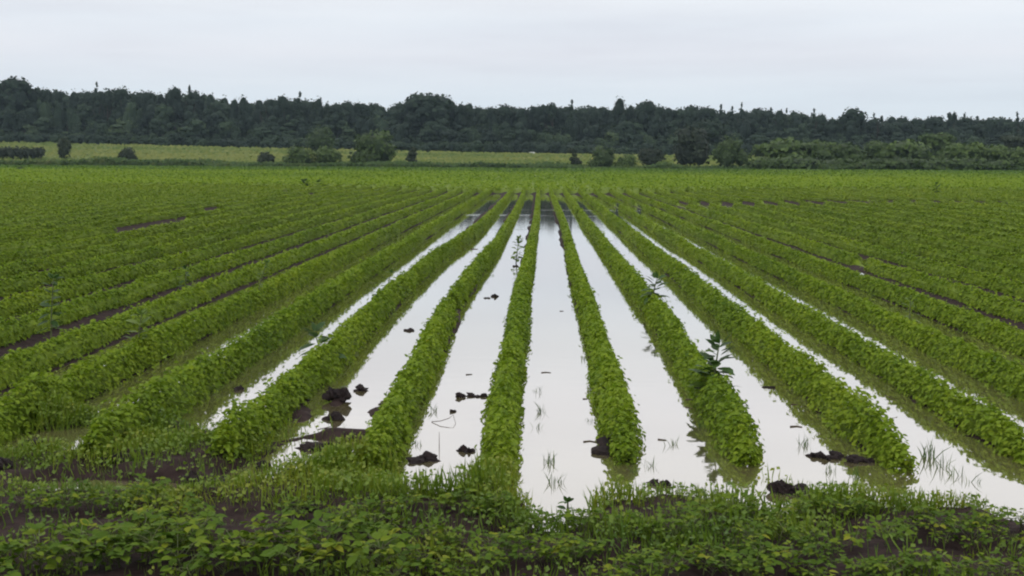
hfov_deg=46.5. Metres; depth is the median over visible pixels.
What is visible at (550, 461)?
grass tuft
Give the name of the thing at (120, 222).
crop row
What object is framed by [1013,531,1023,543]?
soybean plant
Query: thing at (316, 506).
soybean plant
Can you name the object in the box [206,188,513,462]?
crop row
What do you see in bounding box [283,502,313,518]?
soybean plant
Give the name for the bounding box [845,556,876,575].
soybean plant
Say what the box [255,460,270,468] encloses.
mud clod
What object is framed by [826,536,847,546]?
soybean plant
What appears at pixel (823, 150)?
shrub
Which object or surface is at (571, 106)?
forest tree
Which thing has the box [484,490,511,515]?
soybean plant
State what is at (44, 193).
soybean crop
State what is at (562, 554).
soybean plant
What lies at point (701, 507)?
soybean plant
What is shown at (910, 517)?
soybean plant
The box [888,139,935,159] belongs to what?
shrub
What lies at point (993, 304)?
crop row
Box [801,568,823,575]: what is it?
soybean plant
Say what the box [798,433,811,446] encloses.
grass tuft
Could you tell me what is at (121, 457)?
mud clod
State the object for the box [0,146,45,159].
hedge
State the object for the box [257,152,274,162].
shrub
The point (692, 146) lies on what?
tree
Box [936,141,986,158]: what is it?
shrub
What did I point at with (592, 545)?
soybean plant
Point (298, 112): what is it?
forest tree
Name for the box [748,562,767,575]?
soybean plant
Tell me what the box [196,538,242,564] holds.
soybean plant
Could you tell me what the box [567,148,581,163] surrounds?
tree
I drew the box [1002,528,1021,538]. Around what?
soybean plant
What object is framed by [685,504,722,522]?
soybean plant
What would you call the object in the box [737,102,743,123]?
forest tree
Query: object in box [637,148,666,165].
shrub
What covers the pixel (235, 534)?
soybean plant
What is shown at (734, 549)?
soybean plant
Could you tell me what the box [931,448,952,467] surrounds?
grass tuft
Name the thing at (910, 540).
soybean plant
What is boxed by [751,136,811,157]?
shrub
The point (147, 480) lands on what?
soybean plant
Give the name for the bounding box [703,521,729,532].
soybean plant
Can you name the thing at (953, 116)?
forest tree
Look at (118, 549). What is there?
soybean plant
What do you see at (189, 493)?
soybean plant
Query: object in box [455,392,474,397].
mud clod
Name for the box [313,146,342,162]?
shrub
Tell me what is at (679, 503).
soybean plant
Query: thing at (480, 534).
soybean plant
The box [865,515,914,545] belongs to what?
soybean plant
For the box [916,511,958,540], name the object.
soybean plant
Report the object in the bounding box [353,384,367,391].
mud clod
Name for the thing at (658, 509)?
soybean plant
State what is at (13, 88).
forest tree
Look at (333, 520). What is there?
soybean plant
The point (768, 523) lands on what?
soybean plant
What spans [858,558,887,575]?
soybean plant
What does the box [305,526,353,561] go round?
soybean plant
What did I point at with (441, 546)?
soybean plant
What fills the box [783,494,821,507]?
soybean plant
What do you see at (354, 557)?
soybean plant
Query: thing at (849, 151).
shrub
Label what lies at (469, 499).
soybean plant
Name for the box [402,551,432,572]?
soybean plant
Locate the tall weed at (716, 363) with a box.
[686,330,739,395]
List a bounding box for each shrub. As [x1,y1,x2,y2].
[117,147,137,163]
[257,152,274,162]
[281,145,317,163]
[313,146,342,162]
[347,129,397,162]
[353,152,365,162]
[586,145,615,166]
[615,154,637,167]
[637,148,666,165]
[656,161,673,167]
[711,134,751,167]
[746,157,787,168]
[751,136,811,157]
[776,155,822,168]
[804,139,841,160]
[811,158,854,169]
[827,141,867,163]
[852,158,887,169]
[863,140,893,159]
[880,156,915,169]
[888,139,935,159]
[910,157,956,169]
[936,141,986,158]
[946,156,987,169]
[978,144,1007,161]
[983,158,1017,170]
[1000,146,1023,168]
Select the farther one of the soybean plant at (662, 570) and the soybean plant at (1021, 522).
the soybean plant at (1021, 522)
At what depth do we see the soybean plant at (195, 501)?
6.07 m
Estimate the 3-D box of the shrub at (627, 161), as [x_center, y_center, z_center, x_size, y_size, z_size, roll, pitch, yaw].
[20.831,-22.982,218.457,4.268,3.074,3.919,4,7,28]
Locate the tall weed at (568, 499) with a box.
[556,496,579,520]
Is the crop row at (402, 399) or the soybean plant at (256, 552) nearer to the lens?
the soybean plant at (256, 552)
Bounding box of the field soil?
[0,169,1023,575]
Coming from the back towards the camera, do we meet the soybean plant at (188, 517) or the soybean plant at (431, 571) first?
the soybean plant at (188, 517)
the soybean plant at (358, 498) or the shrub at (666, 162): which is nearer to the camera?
the soybean plant at (358, 498)
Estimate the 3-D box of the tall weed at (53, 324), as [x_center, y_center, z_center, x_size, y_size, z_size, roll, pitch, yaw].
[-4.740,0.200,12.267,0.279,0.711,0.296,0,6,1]
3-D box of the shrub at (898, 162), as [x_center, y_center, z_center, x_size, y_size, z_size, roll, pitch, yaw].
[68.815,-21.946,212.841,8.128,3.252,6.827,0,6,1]
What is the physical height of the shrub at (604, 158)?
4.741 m
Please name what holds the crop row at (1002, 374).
on the field soil
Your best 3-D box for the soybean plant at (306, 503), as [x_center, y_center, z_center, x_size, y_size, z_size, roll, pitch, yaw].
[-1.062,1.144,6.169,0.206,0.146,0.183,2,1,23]
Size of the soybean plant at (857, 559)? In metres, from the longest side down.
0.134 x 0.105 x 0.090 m
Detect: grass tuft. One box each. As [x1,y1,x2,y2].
[542,449,555,463]
[545,471,566,484]
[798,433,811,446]
[848,465,858,478]
[918,438,953,458]
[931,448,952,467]
[944,465,964,475]
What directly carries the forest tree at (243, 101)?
on the pasture
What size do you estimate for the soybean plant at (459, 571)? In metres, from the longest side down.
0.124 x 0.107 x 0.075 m
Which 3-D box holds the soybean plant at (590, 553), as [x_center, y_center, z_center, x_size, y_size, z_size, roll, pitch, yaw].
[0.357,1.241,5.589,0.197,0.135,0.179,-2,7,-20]
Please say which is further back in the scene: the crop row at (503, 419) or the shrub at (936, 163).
the shrub at (936, 163)
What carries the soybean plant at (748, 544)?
on the field soil
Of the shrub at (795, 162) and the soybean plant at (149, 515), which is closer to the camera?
the soybean plant at (149, 515)
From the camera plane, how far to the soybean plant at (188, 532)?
5.77 m
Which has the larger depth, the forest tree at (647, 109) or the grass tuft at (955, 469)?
the forest tree at (647, 109)
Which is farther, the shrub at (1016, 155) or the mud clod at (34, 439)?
the shrub at (1016, 155)
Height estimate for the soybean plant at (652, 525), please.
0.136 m
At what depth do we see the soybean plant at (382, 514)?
5.89 m
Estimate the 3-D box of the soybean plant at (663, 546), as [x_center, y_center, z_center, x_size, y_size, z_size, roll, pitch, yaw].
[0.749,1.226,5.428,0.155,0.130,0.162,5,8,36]
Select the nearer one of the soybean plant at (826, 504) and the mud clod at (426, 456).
the soybean plant at (826, 504)
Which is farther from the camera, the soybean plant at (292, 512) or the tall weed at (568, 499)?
the tall weed at (568, 499)
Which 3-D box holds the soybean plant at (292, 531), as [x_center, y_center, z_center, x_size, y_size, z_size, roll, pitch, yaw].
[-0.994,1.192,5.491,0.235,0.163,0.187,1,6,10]
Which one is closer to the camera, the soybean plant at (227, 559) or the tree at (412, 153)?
the soybean plant at (227, 559)
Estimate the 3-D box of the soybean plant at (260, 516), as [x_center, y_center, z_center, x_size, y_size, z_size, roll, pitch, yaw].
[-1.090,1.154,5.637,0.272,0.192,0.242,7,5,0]
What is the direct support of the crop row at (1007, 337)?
on the field soil
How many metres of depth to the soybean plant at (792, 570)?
5.33 m
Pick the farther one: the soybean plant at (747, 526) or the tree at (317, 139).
the tree at (317, 139)
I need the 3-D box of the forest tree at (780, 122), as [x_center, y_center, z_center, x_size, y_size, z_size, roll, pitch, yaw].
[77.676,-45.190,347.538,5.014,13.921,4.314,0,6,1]
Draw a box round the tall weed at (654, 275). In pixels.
[640,272,669,303]
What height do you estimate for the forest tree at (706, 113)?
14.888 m
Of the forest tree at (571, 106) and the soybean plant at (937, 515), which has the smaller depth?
the soybean plant at (937, 515)
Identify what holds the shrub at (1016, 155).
on the pasture
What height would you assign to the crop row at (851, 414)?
0.483 m
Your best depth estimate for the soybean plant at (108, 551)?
5.40 m
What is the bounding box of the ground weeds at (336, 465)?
[0,385,1023,575]
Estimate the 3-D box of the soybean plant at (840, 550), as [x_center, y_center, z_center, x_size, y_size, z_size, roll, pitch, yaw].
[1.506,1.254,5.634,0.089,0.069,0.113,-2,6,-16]
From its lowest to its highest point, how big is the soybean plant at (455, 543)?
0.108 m
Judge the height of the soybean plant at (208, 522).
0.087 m
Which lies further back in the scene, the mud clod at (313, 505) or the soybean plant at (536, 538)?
the mud clod at (313, 505)
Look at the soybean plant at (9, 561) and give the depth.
5.16 m
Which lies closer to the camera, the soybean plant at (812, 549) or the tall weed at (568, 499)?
the soybean plant at (812, 549)
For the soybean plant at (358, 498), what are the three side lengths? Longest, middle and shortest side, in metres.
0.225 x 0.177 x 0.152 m
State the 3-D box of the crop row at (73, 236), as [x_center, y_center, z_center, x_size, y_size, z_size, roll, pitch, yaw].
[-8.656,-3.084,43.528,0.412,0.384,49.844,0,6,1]
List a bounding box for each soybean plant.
[0,504,8,513]
[0,536,6,554]
[0,538,30,557]
[0,543,48,569]
[0,555,21,575]
[0,556,14,569]
[0,557,18,572]
[7,491,35,509]
[7,523,71,574]
[23,491,50,511]
[31,496,49,510]
[35,533,86,572]
[40,498,64,511]
[44,537,98,575]
[45,518,114,566]
[46,494,83,511]
[49,536,112,573]
[50,486,84,512]
[69,521,136,564]
[71,490,104,510]
[75,534,133,569]
[88,511,129,533]
[90,539,149,567]
[93,491,119,512]
[101,531,132,563]
[111,513,175,555]
[113,533,181,564]
[115,520,181,564]
[120,485,151,509]
[124,497,168,522]
[125,479,156,502]
[128,518,149,525]
[132,473,171,493]
[141,486,171,509]
[146,514,197,547]
[146,532,193,558]
[150,530,210,575]
[157,551,223,575]
[161,513,227,553]
[165,491,204,519]
[174,511,225,547]
[174,513,190,527]
[179,499,203,516]
[180,521,207,538]
[181,498,215,525]
[193,546,256,575]
[194,513,210,524]
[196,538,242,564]
[207,534,220,544]
[213,534,262,564]
[215,528,275,569]
[224,530,275,571]
[239,514,290,541]
[240,524,269,548]
[252,510,308,541]
[260,519,313,566]
[260,542,334,575]
[267,528,317,561]
[273,510,310,542]
[277,533,343,565]
[282,501,301,514]
[283,495,320,517]
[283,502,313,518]
[293,519,354,569]
[303,504,367,539]
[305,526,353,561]
[306,499,326,509]
[320,506,337,513]
[321,513,344,534]
[326,515,350,531]
[338,504,368,528]
[340,493,378,512]
[342,520,374,532]
[343,528,400,567]
[346,530,411,574]
[350,522,399,560]
[352,522,380,544]
[356,513,407,544]
[358,507,399,521]
[361,512,391,524]
[368,559,420,575]
[369,496,403,515]
[371,562,421,575]
[382,498,405,507]
[386,527,424,546]
[392,493,412,511]
[399,494,417,507]
[401,519,445,550]
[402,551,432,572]
[405,543,451,574]
[407,492,422,503]
[412,495,448,508]
[414,557,448,575]
[423,522,462,542]
[424,558,457,575]
[430,492,461,512]
[430,541,454,554]
[435,524,469,544]
[436,545,460,555]
[438,485,477,510]
[441,563,476,575]
[445,535,474,551]
[454,546,503,575]
[455,569,475,575]
[456,497,486,512]
[460,502,483,515]
[467,528,513,550]
[470,550,506,570]
[473,501,496,512]
[478,530,496,545]
[483,491,513,505]
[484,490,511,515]
[489,525,517,542]
[492,511,521,529]
[494,555,512,569]
[497,532,536,559]
[497,544,513,553]
[501,541,520,552]
[508,542,547,564]
[509,518,534,529]
[510,527,548,554]
[521,534,537,548]
[524,547,553,565]
[525,508,551,528]
[530,510,568,529]
[536,535,563,558]
[543,554,558,563]
[544,538,588,565]
[546,510,581,530]
[546,531,574,548]
[555,532,585,545]
[557,508,586,525]
[558,539,598,568]
[564,508,602,530]
[567,538,604,560]
[572,535,611,560]
[592,556,639,575]
[604,509,648,529]
[606,570,634,575]
[613,555,644,574]
[622,563,652,575]
[623,544,662,571]
[632,512,660,531]
[635,517,656,533]
[636,542,681,572]
[639,560,667,575]
[644,550,688,575]
[654,518,690,543]
[655,504,679,518]
[657,544,695,565]
[657,553,703,575]
[666,501,699,519]
[673,511,715,542]
[677,507,700,523]
[680,547,705,564]
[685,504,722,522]
[685,545,730,574]
[695,542,726,564]
[696,563,726,575]
[697,505,735,520]
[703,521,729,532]
[707,549,756,575]
[714,490,756,515]
[716,543,744,561]
[723,556,749,575]
[726,549,782,574]
[727,503,758,517]
[728,555,760,575]
[733,516,772,548]
[735,496,770,517]
[742,524,772,537]
[742,534,774,564]
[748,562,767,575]
[751,516,773,532]
[751,541,779,558]
[764,507,795,530]
[765,546,806,575]
[766,515,802,543]
[770,540,816,566]
[780,500,812,518]
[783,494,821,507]
[788,558,826,575]
[790,534,830,557]
[791,524,826,547]
[795,539,834,557]
[796,504,822,513]
[799,559,837,575]
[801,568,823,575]
[817,496,854,521]
[817,554,853,569]
[820,544,844,555]
[823,496,860,518]
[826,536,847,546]
[829,526,876,550]
[841,501,873,516]
[841,562,875,575]
[843,556,870,575]
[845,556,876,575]
[846,498,873,517]
[850,501,875,517]
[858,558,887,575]
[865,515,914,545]
[866,554,922,575]
[874,552,910,569]
[878,522,909,543]
[881,554,905,572]
[891,515,916,526]
[895,516,922,536]
[897,528,912,543]
[901,548,942,573]
[902,555,940,575]
[903,503,935,521]
[914,506,939,525]
[915,506,950,523]
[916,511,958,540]
[926,516,978,542]
[929,530,958,550]
[933,553,978,575]
[936,561,966,575]
[944,510,970,528]
[945,509,984,532]
[954,528,992,550]
[959,548,1000,575]
[960,567,982,575]
[963,514,993,530]
[967,504,1011,530]
[977,553,1023,575]
[978,507,1009,531]
[984,517,1008,528]
[986,524,1005,538]
[1001,506,1023,530]
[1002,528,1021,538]
[1003,555,1023,569]
[1005,511,1023,529]
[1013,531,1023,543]
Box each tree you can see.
[0,76,38,119]
[56,136,71,157]
[93,82,101,123]
[103,89,110,126]
[110,85,132,122]
[165,84,184,128]
[182,84,202,120]
[237,94,247,137]
[272,94,292,131]
[293,91,304,124]
[305,125,335,151]
[309,97,324,125]
[403,91,451,130]
[405,146,417,161]
[544,102,557,136]
[567,99,575,119]
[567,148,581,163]
[614,96,626,125]
[634,99,660,140]
[672,124,711,166]
[688,119,723,144]
[698,105,717,123]
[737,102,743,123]
[771,109,786,131]
[809,108,817,139]
[837,106,867,141]
[873,115,882,137]
[918,132,956,155]
[947,111,957,130]
[998,134,1023,149]
[1013,111,1021,133]
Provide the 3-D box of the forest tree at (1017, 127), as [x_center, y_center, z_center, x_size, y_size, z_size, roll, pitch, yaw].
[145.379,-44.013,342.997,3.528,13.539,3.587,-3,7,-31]
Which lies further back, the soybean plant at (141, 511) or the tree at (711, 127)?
the tree at (711, 127)
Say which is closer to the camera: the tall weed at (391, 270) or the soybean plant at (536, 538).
the soybean plant at (536, 538)
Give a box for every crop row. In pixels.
[0,184,341,237]
[0,184,356,244]
[0,185,371,253]
[0,185,386,265]
[0,186,401,276]
[0,187,416,297]
[0,187,431,319]
[0,187,447,346]
[0,187,462,393]
[0,187,476,446]
[76,187,492,453]
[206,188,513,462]
[358,188,525,472]
[474,189,540,477]
[549,188,645,465]
[563,186,764,466]
[578,188,919,473]
[593,188,1023,463]
[609,188,1023,403]
[625,188,1023,356]
[639,189,1023,322]
[655,188,1023,299]
[670,188,1023,280]
[686,188,1023,267]
[702,187,1023,254]
[717,187,1023,246]
[732,187,1023,236]
[748,186,1023,229]
[762,186,1023,225]
[779,186,1023,219]
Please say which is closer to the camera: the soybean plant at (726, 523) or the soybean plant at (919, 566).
the soybean plant at (919, 566)
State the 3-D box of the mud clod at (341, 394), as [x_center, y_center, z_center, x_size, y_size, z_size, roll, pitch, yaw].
[-1.371,0.829,9.370,0.243,0.125,0.170,-3,7,-25]
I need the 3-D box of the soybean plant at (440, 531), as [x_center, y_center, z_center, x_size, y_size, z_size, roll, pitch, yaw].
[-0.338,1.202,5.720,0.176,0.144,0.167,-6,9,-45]
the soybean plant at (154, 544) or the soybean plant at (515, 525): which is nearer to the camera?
the soybean plant at (154, 544)
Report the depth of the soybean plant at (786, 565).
5.35 m
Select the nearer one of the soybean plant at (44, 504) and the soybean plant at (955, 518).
the soybean plant at (955, 518)
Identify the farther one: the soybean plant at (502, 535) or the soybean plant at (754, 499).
the soybean plant at (754, 499)
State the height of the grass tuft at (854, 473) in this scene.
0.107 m
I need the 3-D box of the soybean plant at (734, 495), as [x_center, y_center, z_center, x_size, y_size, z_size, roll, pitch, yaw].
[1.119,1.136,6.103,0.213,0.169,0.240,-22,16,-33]
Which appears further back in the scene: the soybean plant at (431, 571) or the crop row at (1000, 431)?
the crop row at (1000, 431)
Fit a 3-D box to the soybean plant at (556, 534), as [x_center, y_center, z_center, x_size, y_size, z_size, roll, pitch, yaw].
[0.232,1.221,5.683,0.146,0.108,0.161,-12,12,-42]
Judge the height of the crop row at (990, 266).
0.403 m
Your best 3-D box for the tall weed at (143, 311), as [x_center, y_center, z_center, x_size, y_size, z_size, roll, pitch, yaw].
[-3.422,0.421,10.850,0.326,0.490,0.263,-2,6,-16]
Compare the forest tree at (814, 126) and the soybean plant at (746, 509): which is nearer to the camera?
the soybean plant at (746, 509)
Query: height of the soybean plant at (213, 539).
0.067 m
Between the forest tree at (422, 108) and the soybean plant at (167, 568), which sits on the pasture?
the forest tree at (422, 108)
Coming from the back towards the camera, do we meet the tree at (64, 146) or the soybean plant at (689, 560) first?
the tree at (64, 146)
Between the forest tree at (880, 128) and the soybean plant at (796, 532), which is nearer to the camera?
the soybean plant at (796, 532)
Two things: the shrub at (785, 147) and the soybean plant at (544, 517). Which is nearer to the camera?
the soybean plant at (544, 517)
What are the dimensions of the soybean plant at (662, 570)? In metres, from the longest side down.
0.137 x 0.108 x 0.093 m
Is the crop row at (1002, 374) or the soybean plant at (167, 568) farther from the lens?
the crop row at (1002, 374)
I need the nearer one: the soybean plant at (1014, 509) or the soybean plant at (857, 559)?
the soybean plant at (857, 559)
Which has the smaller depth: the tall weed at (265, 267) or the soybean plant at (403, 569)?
the soybean plant at (403, 569)
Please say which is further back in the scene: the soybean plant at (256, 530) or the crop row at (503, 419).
the crop row at (503, 419)
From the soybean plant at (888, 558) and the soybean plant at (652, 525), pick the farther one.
the soybean plant at (652, 525)
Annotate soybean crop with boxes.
[0,164,1023,228]
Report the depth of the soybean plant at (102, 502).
6.25 m
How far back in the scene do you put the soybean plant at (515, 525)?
5.99 m
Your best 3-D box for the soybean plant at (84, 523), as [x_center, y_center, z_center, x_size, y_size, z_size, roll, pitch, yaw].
[-1.968,1.181,5.390,0.261,0.224,0.332,13,9,26]
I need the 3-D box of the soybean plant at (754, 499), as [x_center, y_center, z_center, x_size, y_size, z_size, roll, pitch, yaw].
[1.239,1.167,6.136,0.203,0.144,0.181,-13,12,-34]
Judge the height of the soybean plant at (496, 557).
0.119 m
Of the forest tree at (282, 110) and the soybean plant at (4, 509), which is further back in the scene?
the forest tree at (282, 110)
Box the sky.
[0,0,1023,121]
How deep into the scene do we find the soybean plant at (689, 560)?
5.27 m
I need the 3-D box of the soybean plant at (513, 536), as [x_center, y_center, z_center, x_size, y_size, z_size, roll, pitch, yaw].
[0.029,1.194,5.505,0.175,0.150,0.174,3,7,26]
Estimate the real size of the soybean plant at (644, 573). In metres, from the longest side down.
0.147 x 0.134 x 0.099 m
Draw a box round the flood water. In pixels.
[0,194,1023,530]
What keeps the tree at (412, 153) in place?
on the pasture
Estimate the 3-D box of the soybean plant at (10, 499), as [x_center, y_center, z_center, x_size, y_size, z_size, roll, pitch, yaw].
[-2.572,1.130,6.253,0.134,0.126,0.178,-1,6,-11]
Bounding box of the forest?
[0,83,1023,156]
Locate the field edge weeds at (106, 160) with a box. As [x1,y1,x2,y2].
[0,156,1023,170]
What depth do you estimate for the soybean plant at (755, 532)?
5.64 m
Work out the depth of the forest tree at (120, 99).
349.40 m
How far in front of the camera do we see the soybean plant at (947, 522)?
5.81 m
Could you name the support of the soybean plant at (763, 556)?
on the field soil
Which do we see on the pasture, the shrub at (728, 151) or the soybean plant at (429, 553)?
the shrub at (728, 151)
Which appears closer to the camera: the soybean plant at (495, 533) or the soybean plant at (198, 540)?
the soybean plant at (198, 540)
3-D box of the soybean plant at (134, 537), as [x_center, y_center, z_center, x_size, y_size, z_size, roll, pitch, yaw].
[-1.646,1.189,5.388,0.251,0.208,0.318,6,8,41]
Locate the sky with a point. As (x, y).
(909, 59)
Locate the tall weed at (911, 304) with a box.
[902,295,920,322]
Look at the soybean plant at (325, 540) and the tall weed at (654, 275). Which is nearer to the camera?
the soybean plant at (325, 540)
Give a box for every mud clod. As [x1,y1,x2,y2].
[0,457,13,468]
[16,437,51,450]
[101,451,133,465]
[181,470,231,484]
[233,385,243,390]
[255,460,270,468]
[289,500,317,512]
[296,441,352,451]
[321,411,344,420]
[322,386,351,400]
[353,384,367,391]
[405,451,439,463]
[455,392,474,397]
[456,444,475,453]
[473,393,487,397]
[591,436,635,455]
[645,479,671,486]
[766,479,809,495]
[805,450,844,460]
[844,454,875,463]
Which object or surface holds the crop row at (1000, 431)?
on the field soil
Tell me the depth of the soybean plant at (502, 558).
5.41 m
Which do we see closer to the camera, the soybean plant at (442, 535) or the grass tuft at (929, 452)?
the soybean plant at (442, 535)
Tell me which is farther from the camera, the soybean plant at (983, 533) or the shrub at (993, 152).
the shrub at (993, 152)
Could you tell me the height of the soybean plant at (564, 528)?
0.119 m
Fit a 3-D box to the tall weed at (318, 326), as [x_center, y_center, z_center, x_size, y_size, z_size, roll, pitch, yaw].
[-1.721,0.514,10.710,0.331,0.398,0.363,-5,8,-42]
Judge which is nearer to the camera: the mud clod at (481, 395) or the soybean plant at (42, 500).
the soybean plant at (42, 500)
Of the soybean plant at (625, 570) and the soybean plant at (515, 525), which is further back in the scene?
the soybean plant at (515, 525)
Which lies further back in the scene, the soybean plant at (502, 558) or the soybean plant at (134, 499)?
the soybean plant at (134, 499)
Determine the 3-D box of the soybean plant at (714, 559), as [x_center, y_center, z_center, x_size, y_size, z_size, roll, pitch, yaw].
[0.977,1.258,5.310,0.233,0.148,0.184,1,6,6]
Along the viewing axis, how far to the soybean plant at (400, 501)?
6.24 m
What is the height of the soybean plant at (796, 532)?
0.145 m
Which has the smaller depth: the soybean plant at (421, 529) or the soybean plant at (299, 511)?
the soybean plant at (421, 529)
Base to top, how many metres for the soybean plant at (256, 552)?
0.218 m
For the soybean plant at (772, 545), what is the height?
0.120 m
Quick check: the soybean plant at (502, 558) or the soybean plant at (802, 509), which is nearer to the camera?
the soybean plant at (502, 558)
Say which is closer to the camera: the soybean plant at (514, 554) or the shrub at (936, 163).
the soybean plant at (514, 554)
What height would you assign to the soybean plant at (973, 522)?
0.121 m
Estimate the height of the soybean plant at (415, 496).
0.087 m
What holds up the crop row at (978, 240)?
on the field soil
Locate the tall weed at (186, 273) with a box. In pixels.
[177,265,192,289]
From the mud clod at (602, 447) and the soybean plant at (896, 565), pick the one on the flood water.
the mud clod at (602, 447)
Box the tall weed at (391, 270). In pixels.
[381,269,395,285]
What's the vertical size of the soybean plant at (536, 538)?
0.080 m
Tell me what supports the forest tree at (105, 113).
on the pasture
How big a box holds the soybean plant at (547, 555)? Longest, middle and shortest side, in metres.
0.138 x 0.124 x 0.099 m
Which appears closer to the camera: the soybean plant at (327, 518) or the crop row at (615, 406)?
the soybean plant at (327, 518)
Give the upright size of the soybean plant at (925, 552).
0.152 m
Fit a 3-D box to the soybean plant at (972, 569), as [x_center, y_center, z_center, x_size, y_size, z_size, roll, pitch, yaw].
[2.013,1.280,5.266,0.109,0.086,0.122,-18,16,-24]
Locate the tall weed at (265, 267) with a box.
[252,259,269,295]
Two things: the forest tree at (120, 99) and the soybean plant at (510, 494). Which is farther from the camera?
the forest tree at (120, 99)
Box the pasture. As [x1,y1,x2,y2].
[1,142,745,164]
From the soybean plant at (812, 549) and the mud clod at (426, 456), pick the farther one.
the mud clod at (426, 456)
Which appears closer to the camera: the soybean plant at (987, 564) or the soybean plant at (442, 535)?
the soybean plant at (987, 564)
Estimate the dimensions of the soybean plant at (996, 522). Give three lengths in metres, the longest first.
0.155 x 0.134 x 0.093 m
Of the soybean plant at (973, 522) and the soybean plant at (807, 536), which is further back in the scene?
the soybean plant at (973, 522)
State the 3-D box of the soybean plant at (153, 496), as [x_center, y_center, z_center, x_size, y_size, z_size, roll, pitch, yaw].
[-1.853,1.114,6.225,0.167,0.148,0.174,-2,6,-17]
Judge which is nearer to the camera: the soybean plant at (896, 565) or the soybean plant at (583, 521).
the soybean plant at (896, 565)
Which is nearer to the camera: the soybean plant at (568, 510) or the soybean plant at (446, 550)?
the soybean plant at (446, 550)
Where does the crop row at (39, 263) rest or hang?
on the field soil
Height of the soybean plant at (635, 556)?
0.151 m
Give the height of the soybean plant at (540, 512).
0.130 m
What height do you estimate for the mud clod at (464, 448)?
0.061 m
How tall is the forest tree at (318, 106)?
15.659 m
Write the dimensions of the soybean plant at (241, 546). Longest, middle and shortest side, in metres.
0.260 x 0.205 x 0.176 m
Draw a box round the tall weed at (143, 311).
[121,307,151,354]
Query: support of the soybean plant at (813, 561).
on the field soil
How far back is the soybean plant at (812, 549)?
5.56 m
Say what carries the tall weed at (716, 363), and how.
on the field soil
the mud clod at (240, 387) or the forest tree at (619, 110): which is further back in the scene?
the forest tree at (619, 110)
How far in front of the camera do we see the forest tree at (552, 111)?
346.75 m
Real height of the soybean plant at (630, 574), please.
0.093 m
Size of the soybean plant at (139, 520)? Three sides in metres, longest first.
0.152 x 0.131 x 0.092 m
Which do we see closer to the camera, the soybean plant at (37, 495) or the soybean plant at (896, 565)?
the soybean plant at (896, 565)
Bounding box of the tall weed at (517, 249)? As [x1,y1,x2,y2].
[511,235,523,262]
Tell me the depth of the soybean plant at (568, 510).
6.11 m
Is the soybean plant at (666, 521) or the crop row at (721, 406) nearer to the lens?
the soybean plant at (666, 521)
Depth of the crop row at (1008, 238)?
32.28 m
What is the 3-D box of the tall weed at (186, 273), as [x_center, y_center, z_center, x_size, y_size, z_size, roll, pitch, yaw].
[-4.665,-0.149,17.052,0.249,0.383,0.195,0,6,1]
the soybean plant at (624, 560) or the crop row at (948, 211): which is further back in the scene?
the crop row at (948, 211)
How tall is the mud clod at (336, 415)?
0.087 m
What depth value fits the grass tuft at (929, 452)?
7.71 m
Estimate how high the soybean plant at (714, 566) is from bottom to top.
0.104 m
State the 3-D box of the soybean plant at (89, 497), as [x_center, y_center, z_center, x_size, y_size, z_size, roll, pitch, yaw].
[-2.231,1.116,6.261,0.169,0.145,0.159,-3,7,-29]
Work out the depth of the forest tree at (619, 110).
346.58 m
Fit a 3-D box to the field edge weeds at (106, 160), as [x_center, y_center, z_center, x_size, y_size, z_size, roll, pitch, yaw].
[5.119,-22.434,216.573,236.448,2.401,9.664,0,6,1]
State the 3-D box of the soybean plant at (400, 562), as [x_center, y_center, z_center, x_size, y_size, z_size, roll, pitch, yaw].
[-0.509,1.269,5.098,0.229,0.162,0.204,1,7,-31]
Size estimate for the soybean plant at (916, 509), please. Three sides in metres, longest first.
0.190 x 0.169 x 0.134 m
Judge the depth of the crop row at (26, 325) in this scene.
16.56 m
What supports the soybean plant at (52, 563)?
on the field soil
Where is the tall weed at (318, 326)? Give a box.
[298,322,346,357]
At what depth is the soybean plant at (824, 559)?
5.39 m
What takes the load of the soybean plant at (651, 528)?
on the field soil
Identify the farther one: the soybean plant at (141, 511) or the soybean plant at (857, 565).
the soybean plant at (141, 511)
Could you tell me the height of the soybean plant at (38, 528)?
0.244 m
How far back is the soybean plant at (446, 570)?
5.22 m
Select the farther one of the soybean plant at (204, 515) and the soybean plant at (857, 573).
the soybean plant at (204, 515)
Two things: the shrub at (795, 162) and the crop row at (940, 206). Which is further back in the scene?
the shrub at (795, 162)
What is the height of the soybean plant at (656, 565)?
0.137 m
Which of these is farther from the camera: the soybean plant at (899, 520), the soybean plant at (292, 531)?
the soybean plant at (899, 520)
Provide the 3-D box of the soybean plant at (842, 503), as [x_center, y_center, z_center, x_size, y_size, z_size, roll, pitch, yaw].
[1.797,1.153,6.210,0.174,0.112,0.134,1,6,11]
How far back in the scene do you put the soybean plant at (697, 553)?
5.45 m
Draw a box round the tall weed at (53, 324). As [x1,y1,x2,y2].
[37,273,62,337]
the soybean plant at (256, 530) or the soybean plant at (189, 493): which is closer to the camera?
the soybean plant at (256, 530)
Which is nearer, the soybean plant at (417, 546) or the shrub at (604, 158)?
the soybean plant at (417, 546)
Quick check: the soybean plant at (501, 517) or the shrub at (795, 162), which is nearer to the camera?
the soybean plant at (501, 517)
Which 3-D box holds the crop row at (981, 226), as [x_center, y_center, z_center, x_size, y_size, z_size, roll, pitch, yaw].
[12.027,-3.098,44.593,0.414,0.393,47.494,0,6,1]
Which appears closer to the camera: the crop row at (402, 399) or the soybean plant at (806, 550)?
the soybean plant at (806, 550)
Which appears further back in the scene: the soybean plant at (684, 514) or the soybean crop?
the soybean crop
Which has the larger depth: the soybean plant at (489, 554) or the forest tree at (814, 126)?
the forest tree at (814, 126)

